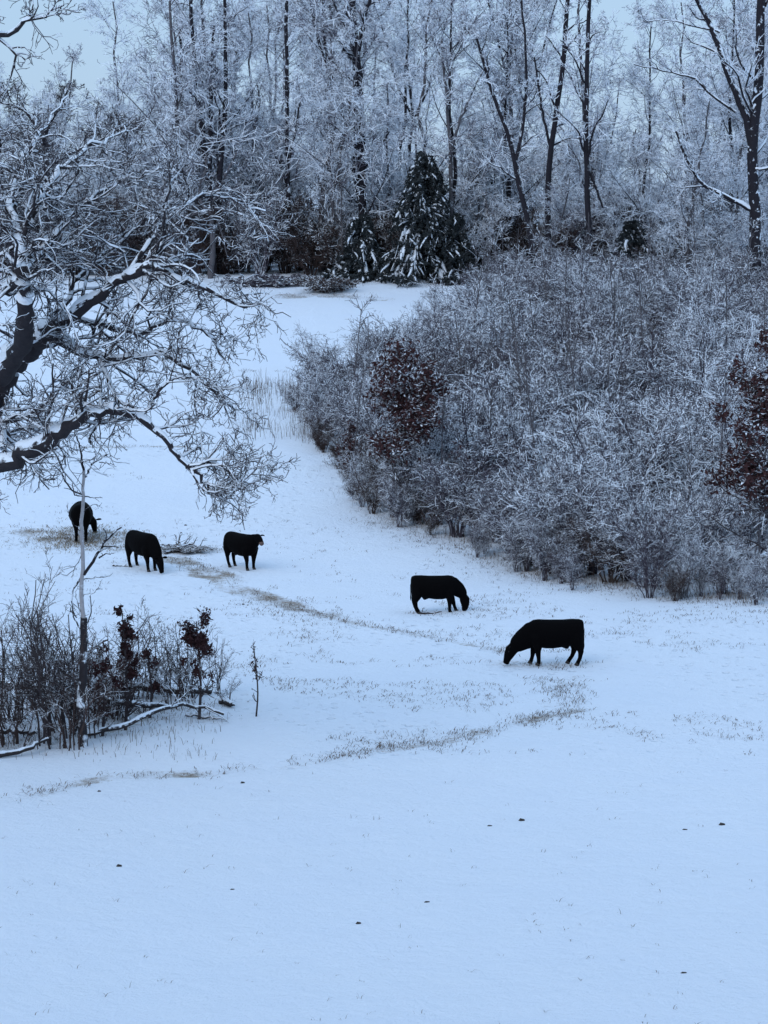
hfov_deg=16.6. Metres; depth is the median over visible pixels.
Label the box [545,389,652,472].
thicket shrub
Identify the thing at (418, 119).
bare tree
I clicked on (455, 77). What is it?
bare tree
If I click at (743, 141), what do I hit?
bare tree
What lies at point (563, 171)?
bare tree
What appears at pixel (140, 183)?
bare tree
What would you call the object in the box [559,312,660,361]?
thicket shrub
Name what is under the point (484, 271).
thicket shrub
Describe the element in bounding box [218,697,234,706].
fallen log
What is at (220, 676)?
front brush shrub
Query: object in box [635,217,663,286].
sapling
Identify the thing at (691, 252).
undergrowth shrub
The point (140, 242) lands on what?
undergrowth shrub
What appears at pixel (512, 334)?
sapling
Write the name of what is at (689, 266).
thicket shrub
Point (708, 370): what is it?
thicket shrub
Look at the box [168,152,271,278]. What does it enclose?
dead tree
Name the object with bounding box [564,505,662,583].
thicket shrub
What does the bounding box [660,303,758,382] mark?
thicket shrub
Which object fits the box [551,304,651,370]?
thicket shrub
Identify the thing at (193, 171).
bare tree
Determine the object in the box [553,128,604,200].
bare tree
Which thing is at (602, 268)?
thicket shrub
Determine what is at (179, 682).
front brush shrub
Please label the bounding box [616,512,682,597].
thicket shrub
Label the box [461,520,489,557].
thicket shrub
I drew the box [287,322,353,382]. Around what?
thicket shrub
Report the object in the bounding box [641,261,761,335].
thicket shrub
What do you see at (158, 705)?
fallen log
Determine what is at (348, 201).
undergrowth shrub
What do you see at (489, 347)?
sapling
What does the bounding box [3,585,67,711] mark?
front brush shrub
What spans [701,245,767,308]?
thicket shrub
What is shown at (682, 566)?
thicket shrub
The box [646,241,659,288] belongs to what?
sapling
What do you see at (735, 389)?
thicket shrub
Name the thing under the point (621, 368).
sapling
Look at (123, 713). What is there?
fallen log
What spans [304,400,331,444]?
thicket shrub
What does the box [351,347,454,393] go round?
thicket shrub
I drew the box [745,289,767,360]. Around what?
sapling
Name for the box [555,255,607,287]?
thicket shrub
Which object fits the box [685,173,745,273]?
undergrowth shrub
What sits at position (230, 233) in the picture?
bare tree
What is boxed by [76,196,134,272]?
undergrowth shrub
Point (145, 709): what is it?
front brush shrub
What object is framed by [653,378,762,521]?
thicket shrub
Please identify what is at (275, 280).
brush pile
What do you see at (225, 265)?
undergrowth shrub
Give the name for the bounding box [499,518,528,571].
thicket shrub
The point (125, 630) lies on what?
leafy oak
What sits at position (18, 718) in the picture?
front brush shrub
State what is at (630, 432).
thicket shrub
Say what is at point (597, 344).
sapling
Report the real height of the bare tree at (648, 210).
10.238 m
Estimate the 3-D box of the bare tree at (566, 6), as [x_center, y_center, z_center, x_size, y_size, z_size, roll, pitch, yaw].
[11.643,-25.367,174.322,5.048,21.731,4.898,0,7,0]
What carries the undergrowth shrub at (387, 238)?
on the ground at (476, 949)
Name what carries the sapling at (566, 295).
on the ground at (476, 949)
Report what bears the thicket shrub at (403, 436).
on the ground at (476, 949)
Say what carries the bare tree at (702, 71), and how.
on the ground at (476, 949)
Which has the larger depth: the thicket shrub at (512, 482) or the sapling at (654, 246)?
the sapling at (654, 246)
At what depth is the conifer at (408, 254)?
177.11 m
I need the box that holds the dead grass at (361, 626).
[1,278,767,801]
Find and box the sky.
[0,0,766,192]
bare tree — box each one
[0,61,60,225]
[0,75,149,275]
[0,80,54,209]
[0,133,29,230]
[2,95,77,193]
[2,149,27,204]
[16,42,129,208]
[17,105,77,254]
[21,97,79,245]
[53,146,129,274]
[54,0,162,264]
[71,100,116,258]
[86,170,118,262]
[88,101,155,187]
[89,0,257,274]
[101,135,151,216]
[111,143,174,275]
[115,0,258,217]
[121,0,215,206]
[122,0,278,273]
[144,0,283,203]
[144,92,174,194]
[149,97,257,272]
[150,0,258,275]
[160,18,228,201]
[167,173,236,233]
[191,0,305,271]
[202,85,315,272]
[203,203,243,264]
[212,0,319,264]
[212,29,261,184]
[213,6,273,181]
[227,0,329,196]
[230,178,273,267]
[236,3,319,193]
[240,135,323,271]
[243,0,326,187]
[251,122,324,270]
[253,0,448,244]
[255,0,329,272]
[262,0,370,204]
[267,0,412,272]
[274,19,420,272]
[278,0,371,201]
[279,0,396,207]
[300,0,435,214]
[314,0,396,232]
[325,196,355,247]
[334,0,460,210]
[339,84,427,229]
[342,1,431,198]
[343,0,469,179]
[353,0,495,226]
[364,19,457,202]
[392,0,539,239]
[412,38,514,218]
[417,112,532,267]
[421,0,582,267]
[430,70,495,194]
[439,53,540,188]
[440,0,597,198]
[443,131,534,261]
[447,0,561,207]
[455,0,556,272]
[456,0,580,266]
[490,128,545,215]
[498,0,652,269]
[523,0,594,258]
[524,140,607,269]
[527,162,610,265]
[532,149,598,261]
[536,136,642,268]
[549,0,630,270]
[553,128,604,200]
[566,71,663,193]
[567,110,613,184]
[570,122,633,197]
[578,0,692,260]
[581,129,686,254]
[598,184,644,255]
[610,132,667,208]
[623,89,761,276]
[624,0,740,265]
[627,134,674,201]
[632,0,767,286]
[654,167,748,284]
[659,38,742,198]
[661,0,767,223]
[661,86,764,207]
[678,22,767,244]
[688,0,767,193]
[688,156,767,278]
[698,2,767,216]
[701,37,767,215]
[702,0,767,195]
[720,133,767,219]
[723,78,767,216]
[725,0,767,190]
[725,1,767,222]
[740,181,767,261]
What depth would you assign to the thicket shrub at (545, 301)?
155.87 m
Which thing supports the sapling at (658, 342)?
on the ground at (476, 949)
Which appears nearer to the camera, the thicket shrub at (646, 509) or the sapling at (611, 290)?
the thicket shrub at (646, 509)
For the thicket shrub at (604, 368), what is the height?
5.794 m
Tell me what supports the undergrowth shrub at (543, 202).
on the ground at (476, 949)
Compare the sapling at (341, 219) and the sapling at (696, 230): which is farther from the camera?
the sapling at (341, 219)
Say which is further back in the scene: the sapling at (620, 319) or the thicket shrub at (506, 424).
the sapling at (620, 319)
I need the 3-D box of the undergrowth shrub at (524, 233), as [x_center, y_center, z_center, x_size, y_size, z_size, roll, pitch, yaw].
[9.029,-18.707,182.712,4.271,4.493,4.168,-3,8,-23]
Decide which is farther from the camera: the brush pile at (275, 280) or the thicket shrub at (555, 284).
the brush pile at (275, 280)
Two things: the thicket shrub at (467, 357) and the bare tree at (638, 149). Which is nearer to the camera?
the thicket shrub at (467, 357)
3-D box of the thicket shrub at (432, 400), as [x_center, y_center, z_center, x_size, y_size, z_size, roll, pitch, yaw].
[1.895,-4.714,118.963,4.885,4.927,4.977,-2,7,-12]
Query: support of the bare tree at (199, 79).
on the ground at (476, 949)
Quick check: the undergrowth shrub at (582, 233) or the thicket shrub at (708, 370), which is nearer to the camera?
the thicket shrub at (708, 370)
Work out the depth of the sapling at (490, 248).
160.93 m
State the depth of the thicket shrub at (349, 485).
109.91 m
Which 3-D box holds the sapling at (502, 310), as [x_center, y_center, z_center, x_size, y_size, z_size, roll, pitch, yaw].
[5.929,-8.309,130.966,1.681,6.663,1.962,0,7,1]
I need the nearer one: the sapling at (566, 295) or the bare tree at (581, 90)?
the sapling at (566, 295)
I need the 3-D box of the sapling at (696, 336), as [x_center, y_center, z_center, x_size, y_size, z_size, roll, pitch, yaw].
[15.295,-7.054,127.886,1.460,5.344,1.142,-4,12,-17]
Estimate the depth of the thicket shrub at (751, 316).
134.15 m
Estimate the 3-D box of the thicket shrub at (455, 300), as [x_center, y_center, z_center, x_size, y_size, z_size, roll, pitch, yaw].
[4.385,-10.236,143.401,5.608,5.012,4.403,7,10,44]
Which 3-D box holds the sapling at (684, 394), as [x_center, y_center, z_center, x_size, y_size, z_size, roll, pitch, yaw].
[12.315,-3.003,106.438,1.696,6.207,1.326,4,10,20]
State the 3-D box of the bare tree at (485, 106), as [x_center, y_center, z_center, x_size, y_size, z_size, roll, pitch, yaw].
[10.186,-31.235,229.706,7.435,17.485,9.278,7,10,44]
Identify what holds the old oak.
on the ground at (476, 949)
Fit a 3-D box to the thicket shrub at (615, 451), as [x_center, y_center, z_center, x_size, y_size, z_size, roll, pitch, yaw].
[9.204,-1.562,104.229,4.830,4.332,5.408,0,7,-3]
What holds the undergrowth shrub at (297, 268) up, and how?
on the ground at (476, 949)
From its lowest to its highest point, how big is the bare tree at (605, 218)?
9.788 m
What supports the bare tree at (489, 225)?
on the ground at (476, 949)
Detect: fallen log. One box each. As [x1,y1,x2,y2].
[0,671,167,716]
[0,724,37,737]
[0,734,48,757]
[87,674,227,735]
[100,672,211,694]
[107,673,129,720]
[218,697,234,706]
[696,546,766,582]
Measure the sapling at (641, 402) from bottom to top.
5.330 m
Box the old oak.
[0,0,299,529]
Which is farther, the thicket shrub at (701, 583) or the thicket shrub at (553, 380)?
the thicket shrub at (553, 380)
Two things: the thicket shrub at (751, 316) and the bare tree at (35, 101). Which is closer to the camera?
the thicket shrub at (751, 316)
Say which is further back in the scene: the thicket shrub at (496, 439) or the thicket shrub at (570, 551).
the thicket shrub at (496, 439)
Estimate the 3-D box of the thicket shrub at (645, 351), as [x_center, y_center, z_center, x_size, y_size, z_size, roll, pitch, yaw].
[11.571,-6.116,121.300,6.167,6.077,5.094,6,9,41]
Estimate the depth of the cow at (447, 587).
85.59 m
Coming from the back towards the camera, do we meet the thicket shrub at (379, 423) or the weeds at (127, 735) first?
the thicket shrub at (379, 423)
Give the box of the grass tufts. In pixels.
[0,411,767,755]
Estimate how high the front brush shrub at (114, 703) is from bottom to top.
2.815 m
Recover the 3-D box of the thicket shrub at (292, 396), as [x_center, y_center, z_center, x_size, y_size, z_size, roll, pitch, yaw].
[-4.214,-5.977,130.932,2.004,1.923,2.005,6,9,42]
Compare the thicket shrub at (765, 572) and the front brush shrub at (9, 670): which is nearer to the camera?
the front brush shrub at (9, 670)
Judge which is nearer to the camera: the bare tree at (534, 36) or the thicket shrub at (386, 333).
the thicket shrub at (386, 333)
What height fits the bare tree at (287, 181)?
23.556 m
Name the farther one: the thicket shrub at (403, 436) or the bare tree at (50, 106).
the bare tree at (50, 106)
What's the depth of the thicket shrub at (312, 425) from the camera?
121.31 m
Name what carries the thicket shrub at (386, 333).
on the ground at (476, 949)
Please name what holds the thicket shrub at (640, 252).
on the ground at (476, 949)
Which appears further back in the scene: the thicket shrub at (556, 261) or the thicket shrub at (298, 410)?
the thicket shrub at (556, 261)
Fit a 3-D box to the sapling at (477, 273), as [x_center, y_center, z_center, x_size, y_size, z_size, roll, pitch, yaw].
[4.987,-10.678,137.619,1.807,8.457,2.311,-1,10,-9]
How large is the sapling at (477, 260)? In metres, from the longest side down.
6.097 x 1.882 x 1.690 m
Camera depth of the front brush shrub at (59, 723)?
64.18 m
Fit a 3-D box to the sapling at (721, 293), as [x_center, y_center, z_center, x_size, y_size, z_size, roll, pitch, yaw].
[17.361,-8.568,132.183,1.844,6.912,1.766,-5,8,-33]
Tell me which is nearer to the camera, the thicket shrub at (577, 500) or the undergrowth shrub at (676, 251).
the thicket shrub at (577, 500)
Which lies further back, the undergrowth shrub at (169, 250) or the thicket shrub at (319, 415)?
the undergrowth shrub at (169, 250)
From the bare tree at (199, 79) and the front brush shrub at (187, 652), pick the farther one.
the bare tree at (199, 79)
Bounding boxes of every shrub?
[0,204,35,272]
[0,585,71,748]
[0,598,44,726]
[0,614,24,728]
[0,630,107,695]
[0,650,31,736]
[0,651,48,748]
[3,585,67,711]
[5,595,108,732]
[9,549,69,693]
[14,615,97,720]
[25,592,78,738]
[26,621,123,750]
[33,594,119,710]
[42,218,91,274]
[49,659,141,724]
[55,626,128,738]
[63,602,138,694]
[66,193,145,275]
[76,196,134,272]
[77,608,161,719]
[86,640,148,711]
[87,595,160,698]
[94,195,167,275]
[109,600,183,699]
[120,672,172,714]
[133,607,183,695]
[135,631,205,708]
[141,233,183,274]
[154,607,216,698]
[157,624,210,702]
[166,194,230,275]
[190,214,261,273]
[203,627,242,693]
[214,674,240,699]
[218,153,301,274]
[230,238,261,271]
[253,190,330,273]
[254,217,276,270]
[272,209,323,270]
[273,215,340,275]
[274,374,309,410]
[281,342,372,402]
[285,146,355,263]
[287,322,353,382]
[288,358,346,436]
[288,399,324,421]
[297,328,388,404]
[301,399,350,434]
[302,209,388,267]
[302,413,337,448]
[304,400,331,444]
[306,214,345,269]
[308,364,384,439]
[312,431,333,452]
[313,381,414,453]
[318,329,406,405]
[318,424,366,465]
[322,438,387,480]
[325,165,384,244]
[326,309,460,363]
[328,352,406,451]
[334,420,364,470]
[335,316,421,353]
[335,436,352,471]
[335,444,413,480]
[336,447,383,506]
[336,463,367,500]
[337,368,436,470]
[341,319,410,343]
[347,208,396,248]
[347,314,460,367]
[349,318,449,370]
[350,444,422,496]
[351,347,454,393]
[352,459,391,514]
[357,191,400,237]
[365,320,496,375]
[370,463,404,517]
[371,382,497,510]
[372,336,463,389]
[373,453,428,527]
[374,215,425,259]
[375,432,476,522]
[379,408,452,465]
[381,296,475,342]
[385,351,462,455]
[387,385,549,489]
[394,374,475,441]
[394,471,474,525]
[394,494,419,525]
[397,298,495,352]
[398,428,511,537]
[401,484,437,523]
[405,269,502,333]
[406,299,504,399]
[412,299,438,322]
[413,338,522,402]
[415,293,453,333]
[415,510,440,534]
[420,278,549,357]
[421,219,448,262]
[424,339,524,399]
[425,278,501,343]
[428,468,534,534]
[430,298,555,392]
[433,264,528,327]
[435,362,540,477]
[436,464,548,543]
[437,279,537,354]
[439,335,525,393]
[439,360,580,478]
[440,394,502,473]
[444,352,586,446]
[447,357,527,418]
[448,364,539,410]
[450,259,509,298]
[453,366,577,501]
[454,265,496,298]
[459,167,511,270]
[460,469,528,553]
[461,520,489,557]
[465,200,532,272]
[469,468,576,564]
[472,516,493,553]
[477,249,557,340]
[478,443,621,527]
[480,248,562,290]
[484,494,568,546]
[486,263,557,322]
[488,246,537,287]
[489,345,570,403]
[489,437,633,567]
[490,214,544,266]
[490,241,571,308]
[490,269,579,362]
[492,145,542,267]
[494,338,629,454]
[499,484,557,571]
[499,497,583,573]
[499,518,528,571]
[501,244,540,276]
[503,397,685,521]
[506,272,628,365]
[506,424,631,513]
[506,528,521,568]
[511,332,611,386]
[512,207,580,265]
[517,330,621,397]
[517,511,569,580]
[518,367,569,436]
[520,329,649,444]
[520,471,660,574]
[522,243,581,305]
[522,250,610,318]
[522,482,609,524]
[523,287,563,318]
[523,418,642,482]
[529,499,620,578]
[531,175,581,236]
[534,295,581,347]
[537,174,600,264]
[537,280,617,345]
[540,249,648,320]
[542,498,593,575]
[543,334,678,432]
[545,372,614,449]
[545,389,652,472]
[546,257,653,334]
[547,537,578,583]
[547,550,578,578]
[548,528,596,570]
[551,253,599,304]
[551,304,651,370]
[553,374,718,528]
[554,337,658,380]
[554,544,587,589]
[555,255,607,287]
[558,250,661,336]
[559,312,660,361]
[561,424,675,521]
[562,251,622,281]
[563,302,651,355]
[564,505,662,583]
[566,489,703,580]
[567,383,720,518]
[568,250,651,299]
[572,198,634,270]
[578,320,681,377]
[584,400,714,486]
[588,452,729,588]
[589,269,675,353]
[592,243,651,272]
[593,194,670,260]
[593,338,679,436]
[594,314,693,428]
[596,246,704,347]
[603,380,718,441]
[604,457,743,544]
[613,254,698,302]
[616,357,725,468]
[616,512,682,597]
[617,249,674,274]
[619,254,667,281]
[619,349,736,412]
[621,352,767,471]
[622,275,706,348]
[625,498,711,579]
[626,350,711,385]
[628,270,705,361]
[628,323,764,407]
[631,461,728,511]
[633,254,694,288]
[635,266,748,365]
[636,431,746,537]
[637,251,685,277]
[639,216,686,267]
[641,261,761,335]
[642,471,757,579]
[648,261,753,304]
[649,286,761,377]
[653,251,730,288]
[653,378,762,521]
[654,350,704,386]
[656,381,750,502]
[657,565,692,600]
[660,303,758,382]
[662,380,727,415]
[664,376,767,523]
[664,519,717,597]
[665,347,754,449]
[665,560,702,598]
[666,152,727,212]
[667,278,767,356]
[668,309,767,395]
[671,247,709,282]
[672,179,727,272]
[674,276,734,326]
[678,233,705,270]
[678,360,766,395]
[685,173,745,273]
[687,254,750,295]
[687,556,713,596]
[696,344,765,405]
[698,531,767,593]
[699,534,762,593]
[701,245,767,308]
[702,333,757,365]
[702,548,733,599]
[703,279,767,342]
[704,470,767,558]
[707,275,767,359]
[709,248,767,310]
[711,360,763,408]
[711,417,767,501]
[711,470,767,558]
[721,292,767,373]
[725,554,755,599]
[726,242,767,283]
[728,215,767,262]
[732,231,767,261]
[734,552,767,595]
[738,557,767,604]
[740,544,767,594]
[741,277,767,306]
[747,264,767,316]
[748,275,767,311]
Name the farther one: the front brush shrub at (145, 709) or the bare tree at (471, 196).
the bare tree at (471, 196)
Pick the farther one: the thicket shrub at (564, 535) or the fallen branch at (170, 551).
the fallen branch at (170, 551)
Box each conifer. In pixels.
[319,212,392,282]
[369,149,476,287]
[426,211,482,285]
[606,216,655,283]
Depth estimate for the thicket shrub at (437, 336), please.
130.66 m
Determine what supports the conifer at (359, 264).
on the ground at (476, 949)
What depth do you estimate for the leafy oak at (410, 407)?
104.10 m
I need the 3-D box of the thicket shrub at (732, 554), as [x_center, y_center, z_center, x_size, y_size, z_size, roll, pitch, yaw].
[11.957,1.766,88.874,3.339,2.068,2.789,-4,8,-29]
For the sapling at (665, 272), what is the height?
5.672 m
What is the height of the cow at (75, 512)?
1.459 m
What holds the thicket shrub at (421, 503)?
on the ground at (476, 949)
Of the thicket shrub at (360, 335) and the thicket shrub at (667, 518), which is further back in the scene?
the thicket shrub at (360, 335)
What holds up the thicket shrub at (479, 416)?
on the ground at (476, 949)
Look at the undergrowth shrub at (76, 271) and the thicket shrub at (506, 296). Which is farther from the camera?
the undergrowth shrub at (76, 271)
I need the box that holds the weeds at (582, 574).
[281,405,766,605]
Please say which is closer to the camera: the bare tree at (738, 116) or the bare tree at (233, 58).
the bare tree at (738, 116)
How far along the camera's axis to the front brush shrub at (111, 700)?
66.95 m
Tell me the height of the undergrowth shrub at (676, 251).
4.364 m
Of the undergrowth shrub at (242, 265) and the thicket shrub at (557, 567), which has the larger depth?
the undergrowth shrub at (242, 265)
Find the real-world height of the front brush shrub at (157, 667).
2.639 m
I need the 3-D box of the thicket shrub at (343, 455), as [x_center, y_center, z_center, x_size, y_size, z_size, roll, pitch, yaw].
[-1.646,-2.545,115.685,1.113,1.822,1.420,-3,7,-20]
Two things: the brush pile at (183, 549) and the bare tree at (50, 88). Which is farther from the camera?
the bare tree at (50, 88)
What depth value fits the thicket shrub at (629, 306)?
145.90 m
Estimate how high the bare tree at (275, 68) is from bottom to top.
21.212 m
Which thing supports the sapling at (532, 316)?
on the ground at (476, 949)
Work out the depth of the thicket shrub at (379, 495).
106.31 m
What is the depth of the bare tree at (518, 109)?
183.00 m
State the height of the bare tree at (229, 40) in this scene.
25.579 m
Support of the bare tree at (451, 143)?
on the ground at (476, 949)
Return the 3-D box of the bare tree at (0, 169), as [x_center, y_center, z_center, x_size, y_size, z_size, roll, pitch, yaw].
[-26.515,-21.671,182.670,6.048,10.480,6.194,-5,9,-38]
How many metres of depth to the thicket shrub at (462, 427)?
112.76 m
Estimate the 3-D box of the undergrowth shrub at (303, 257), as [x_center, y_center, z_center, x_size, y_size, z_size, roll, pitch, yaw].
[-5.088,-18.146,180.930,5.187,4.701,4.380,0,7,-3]
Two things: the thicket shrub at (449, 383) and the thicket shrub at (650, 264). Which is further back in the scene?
the thicket shrub at (650, 264)
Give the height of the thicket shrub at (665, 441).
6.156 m
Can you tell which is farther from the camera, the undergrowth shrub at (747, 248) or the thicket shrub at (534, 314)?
the undergrowth shrub at (747, 248)
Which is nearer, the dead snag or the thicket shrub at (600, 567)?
the dead snag
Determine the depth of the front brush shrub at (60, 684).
65.45 m
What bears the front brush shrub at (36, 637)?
on the ground at (476, 949)
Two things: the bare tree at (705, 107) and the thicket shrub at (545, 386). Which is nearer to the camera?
the thicket shrub at (545, 386)
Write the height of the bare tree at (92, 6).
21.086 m
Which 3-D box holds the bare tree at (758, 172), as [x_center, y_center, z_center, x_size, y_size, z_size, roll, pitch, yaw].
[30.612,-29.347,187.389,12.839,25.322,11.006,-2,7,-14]
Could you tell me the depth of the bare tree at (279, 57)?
255.30 m
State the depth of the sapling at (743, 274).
148.54 m
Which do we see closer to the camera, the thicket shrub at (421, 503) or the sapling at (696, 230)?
the thicket shrub at (421, 503)
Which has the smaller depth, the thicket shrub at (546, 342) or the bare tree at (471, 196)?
the thicket shrub at (546, 342)
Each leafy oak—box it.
[88,639,122,735]
[113,603,146,729]
[140,647,162,717]
[177,606,218,718]
[248,640,263,716]
[362,336,476,523]
[700,322,767,555]
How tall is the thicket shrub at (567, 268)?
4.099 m
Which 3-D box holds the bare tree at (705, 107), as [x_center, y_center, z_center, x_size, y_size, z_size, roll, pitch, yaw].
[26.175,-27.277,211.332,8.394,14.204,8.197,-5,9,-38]
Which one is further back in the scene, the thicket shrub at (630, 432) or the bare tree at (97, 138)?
the bare tree at (97, 138)
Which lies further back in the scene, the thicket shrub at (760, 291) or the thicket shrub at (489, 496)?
the thicket shrub at (760, 291)
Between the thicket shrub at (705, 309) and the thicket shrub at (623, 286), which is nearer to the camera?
the thicket shrub at (705, 309)
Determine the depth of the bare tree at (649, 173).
229.39 m
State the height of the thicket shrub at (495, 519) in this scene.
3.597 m
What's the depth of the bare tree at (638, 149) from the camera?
195.16 m
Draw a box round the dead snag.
[42,430,121,746]
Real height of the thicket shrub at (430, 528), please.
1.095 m
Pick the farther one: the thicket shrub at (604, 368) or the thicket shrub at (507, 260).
the thicket shrub at (507, 260)
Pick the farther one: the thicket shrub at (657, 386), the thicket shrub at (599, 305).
the thicket shrub at (599, 305)
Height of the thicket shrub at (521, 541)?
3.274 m
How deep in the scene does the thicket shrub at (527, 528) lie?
93.91 m
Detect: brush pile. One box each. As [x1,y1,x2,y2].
[160,542,216,552]
[215,273,332,287]
[290,274,359,292]
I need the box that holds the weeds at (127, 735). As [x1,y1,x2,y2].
[4,696,227,761]
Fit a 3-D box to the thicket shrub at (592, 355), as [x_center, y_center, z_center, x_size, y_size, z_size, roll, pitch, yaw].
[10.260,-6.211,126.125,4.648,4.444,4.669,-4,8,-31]
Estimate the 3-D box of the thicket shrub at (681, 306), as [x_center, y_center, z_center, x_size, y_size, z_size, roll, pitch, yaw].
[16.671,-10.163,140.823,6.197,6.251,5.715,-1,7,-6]
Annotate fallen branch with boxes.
[164,533,217,553]
[185,710,224,721]
[420,608,441,613]
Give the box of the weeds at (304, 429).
[229,369,332,442]
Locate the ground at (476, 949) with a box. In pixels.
[0,193,767,1023]
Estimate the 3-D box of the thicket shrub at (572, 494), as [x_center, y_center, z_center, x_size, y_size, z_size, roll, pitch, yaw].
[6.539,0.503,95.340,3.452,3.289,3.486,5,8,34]
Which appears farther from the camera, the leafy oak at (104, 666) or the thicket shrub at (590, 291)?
the thicket shrub at (590, 291)
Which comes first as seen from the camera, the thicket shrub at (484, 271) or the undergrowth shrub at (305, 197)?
the thicket shrub at (484, 271)
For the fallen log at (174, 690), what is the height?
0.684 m
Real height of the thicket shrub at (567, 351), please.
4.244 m
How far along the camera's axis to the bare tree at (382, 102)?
254.23 m
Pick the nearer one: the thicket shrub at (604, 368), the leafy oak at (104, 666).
the leafy oak at (104, 666)
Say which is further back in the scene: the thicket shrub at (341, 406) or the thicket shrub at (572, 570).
the thicket shrub at (341, 406)
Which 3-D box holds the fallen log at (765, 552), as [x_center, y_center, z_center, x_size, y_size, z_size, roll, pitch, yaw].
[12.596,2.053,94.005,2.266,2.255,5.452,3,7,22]
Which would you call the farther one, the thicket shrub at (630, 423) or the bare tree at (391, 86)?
the bare tree at (391, 86)
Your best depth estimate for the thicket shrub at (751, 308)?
142.51 m
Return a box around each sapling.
[159,140,181,274]
[324,158,356,260]
[345,293,375,401]
[346,346,373,487]
[349,314,386,389]
[430,354,464,524]
[439,313,478,407]
[449,351,483,441]
[462,239,488,293]
[465,228,498,342]
[465,323,485,383]
[471,381,502,507]
[474,332,496,422]
[479,269,505,327]
[480,213,505,291]
[485,327,513,394]
[487,278,519,352]
[492,315,515,398]
[495,287,533,398]
[496,289,543,436]
[497,218,517,323]
[499,337,543,486]
[504,228,530,280]
[512,279,553,359]
[515,323,544,460]
[522,211,543,274]
[525,220,554,314]
[537,242,557,313]
[546,214,573,326]
[547,304,597,438]
[554,277,575,341]
[573,210,608,287]
[576,235,596,313]
[581,316,610,428]
[582,347,633,439]
[595,254,629,339]
[599,295,630,352]
[600,250,627,346]
[605,326,633,430]
[617,257,660,353]
[627,384,655,434]
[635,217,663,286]
[643,317,674,393]
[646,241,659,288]
[655,238,674,278]
[669,361,698,463]
[669,413,708,506]
[684,196,707,273]
[690,235,723,345]
[690,315,706,378]
[695,381,743,548]
[707,278,748,358]
[723,251,750,310]
[728,260,752,309]
[741,439,767,569]
[744,212,763,299]
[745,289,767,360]
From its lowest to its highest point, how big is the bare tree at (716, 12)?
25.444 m
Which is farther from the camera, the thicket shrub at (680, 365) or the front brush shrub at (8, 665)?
the thicket shrub at (680, 365)
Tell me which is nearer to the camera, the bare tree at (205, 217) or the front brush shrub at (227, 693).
the front brush shrub at (227, 693)
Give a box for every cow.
[69,501,100,541]
[125,530,166,572]
[223,531,264,570]
[410,575,469,613]
[503,619,584,665]
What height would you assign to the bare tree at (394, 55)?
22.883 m
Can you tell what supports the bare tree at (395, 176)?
on the ground at (476, 949)
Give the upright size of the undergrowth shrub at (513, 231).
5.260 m
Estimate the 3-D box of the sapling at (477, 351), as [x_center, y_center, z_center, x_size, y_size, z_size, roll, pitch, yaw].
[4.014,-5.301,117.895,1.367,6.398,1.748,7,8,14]
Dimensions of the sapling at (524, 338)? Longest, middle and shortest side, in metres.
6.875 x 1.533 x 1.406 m
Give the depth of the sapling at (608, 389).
105.87 m
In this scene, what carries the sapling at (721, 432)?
on the ground at (476, 949)
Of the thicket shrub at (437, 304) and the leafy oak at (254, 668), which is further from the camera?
the thicket shrub at (437, 304)
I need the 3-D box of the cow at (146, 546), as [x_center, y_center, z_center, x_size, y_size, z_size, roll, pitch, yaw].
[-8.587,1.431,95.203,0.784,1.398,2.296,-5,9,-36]
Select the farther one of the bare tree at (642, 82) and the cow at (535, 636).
the bare tree at (642, 82)
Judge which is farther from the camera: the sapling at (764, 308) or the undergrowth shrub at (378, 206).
the undergrowth shrub at (378, 206)
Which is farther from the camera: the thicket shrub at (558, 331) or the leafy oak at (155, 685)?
the thicket shrub at (558, 331)
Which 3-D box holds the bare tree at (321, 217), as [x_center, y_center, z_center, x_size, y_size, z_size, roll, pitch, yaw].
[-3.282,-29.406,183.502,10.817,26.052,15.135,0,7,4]
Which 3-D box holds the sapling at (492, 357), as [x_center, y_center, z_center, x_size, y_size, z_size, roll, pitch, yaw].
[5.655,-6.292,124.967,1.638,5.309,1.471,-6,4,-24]
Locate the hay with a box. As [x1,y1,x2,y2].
[1,518,161,557]
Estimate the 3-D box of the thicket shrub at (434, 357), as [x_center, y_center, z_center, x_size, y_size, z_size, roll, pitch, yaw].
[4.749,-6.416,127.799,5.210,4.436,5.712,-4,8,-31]
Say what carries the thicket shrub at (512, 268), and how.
on the ground at (476, 949)
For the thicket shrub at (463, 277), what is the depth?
146.57 m
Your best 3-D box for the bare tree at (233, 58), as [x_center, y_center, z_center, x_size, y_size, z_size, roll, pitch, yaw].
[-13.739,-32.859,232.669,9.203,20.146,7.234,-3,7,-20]
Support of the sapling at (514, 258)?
on the ground at (476, 949)
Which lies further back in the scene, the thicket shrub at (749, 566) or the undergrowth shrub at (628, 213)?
the undergrowth shrub at (628, 213)
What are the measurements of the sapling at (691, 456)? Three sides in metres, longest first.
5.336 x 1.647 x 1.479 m
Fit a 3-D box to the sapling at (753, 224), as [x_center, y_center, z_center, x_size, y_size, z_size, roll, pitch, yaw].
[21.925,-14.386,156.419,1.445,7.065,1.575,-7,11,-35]
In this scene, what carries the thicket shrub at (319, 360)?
on the ground at (476, 949)
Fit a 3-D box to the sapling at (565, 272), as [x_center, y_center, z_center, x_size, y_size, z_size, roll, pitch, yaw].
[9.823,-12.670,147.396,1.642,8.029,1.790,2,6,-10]
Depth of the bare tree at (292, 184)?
183.33 m
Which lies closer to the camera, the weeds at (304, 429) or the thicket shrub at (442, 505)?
the thicket shrub at (442, 505)
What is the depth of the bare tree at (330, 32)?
180.45 m
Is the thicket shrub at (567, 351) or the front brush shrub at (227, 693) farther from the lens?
the thicket shrub at (567, 351)
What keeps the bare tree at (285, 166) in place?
on the ground at (476, 949)
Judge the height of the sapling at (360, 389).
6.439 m

